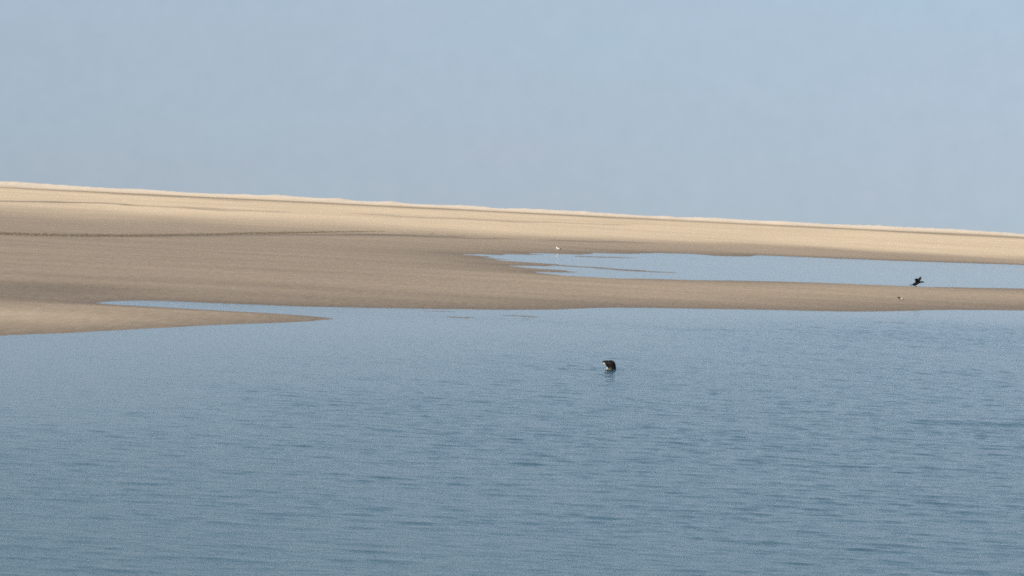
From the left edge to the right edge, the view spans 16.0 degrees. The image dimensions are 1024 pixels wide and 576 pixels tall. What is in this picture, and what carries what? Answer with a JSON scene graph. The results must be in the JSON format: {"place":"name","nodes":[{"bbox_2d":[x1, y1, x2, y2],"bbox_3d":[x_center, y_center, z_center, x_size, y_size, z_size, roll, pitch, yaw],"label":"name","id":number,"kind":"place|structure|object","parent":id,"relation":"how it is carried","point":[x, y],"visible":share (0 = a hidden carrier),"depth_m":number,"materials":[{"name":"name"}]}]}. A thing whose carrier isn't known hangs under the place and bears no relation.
{"place":"outdoors","nodes":[
{"label":"outdoors","id":0,"kind":"place"},
{"bbox_2d":[0,253,1023,575],"bbox_3d":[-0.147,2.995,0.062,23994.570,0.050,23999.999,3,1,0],"label":"water","id":1,"kind":"structure","parent":0,"point":[346,441],"depth_m":48.09,"materials":[{"name":"teal liquid"}]},
{"bbox_2d":[602,360,615,368],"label":"seal","id":2,"kind":"object","parent":1,"relation":"in","point":[609,364],"visible":0.09,"depth_m":71.61,"materials":[{"name":"fur"}]},
{"bbox_2d":[0,181,1023,335],"bbox_3d":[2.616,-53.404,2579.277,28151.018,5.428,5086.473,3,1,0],"label":"sandbank","id":3,"kind":"structure","parent":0,"point":[57,284],"depth_m":195.63,"materials":[{"name":"beige sand"}]},
{"bbox_2d":[0,231,463,236],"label":"seaweed","id":4,"kind":"object","parent":3,"relation":"on","point":[63,234],"visible":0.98,"depth_m":246.70,"materials":[{"name":"brown plant"}]},
{"bbox_2d":[909,277,924,286],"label":"cormorant","id":5,"kind":"object","parent":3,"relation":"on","point":[917,281],"visible":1,"depth_m":194.48,"materials":[{"name":"black"}]},
{"bbox_2d":[0,0,1023,233],"label":"sky","id":6,"kind":"structure","parent":0,"point":[895,113],"materials":[{"name":"blue"}]}
]}

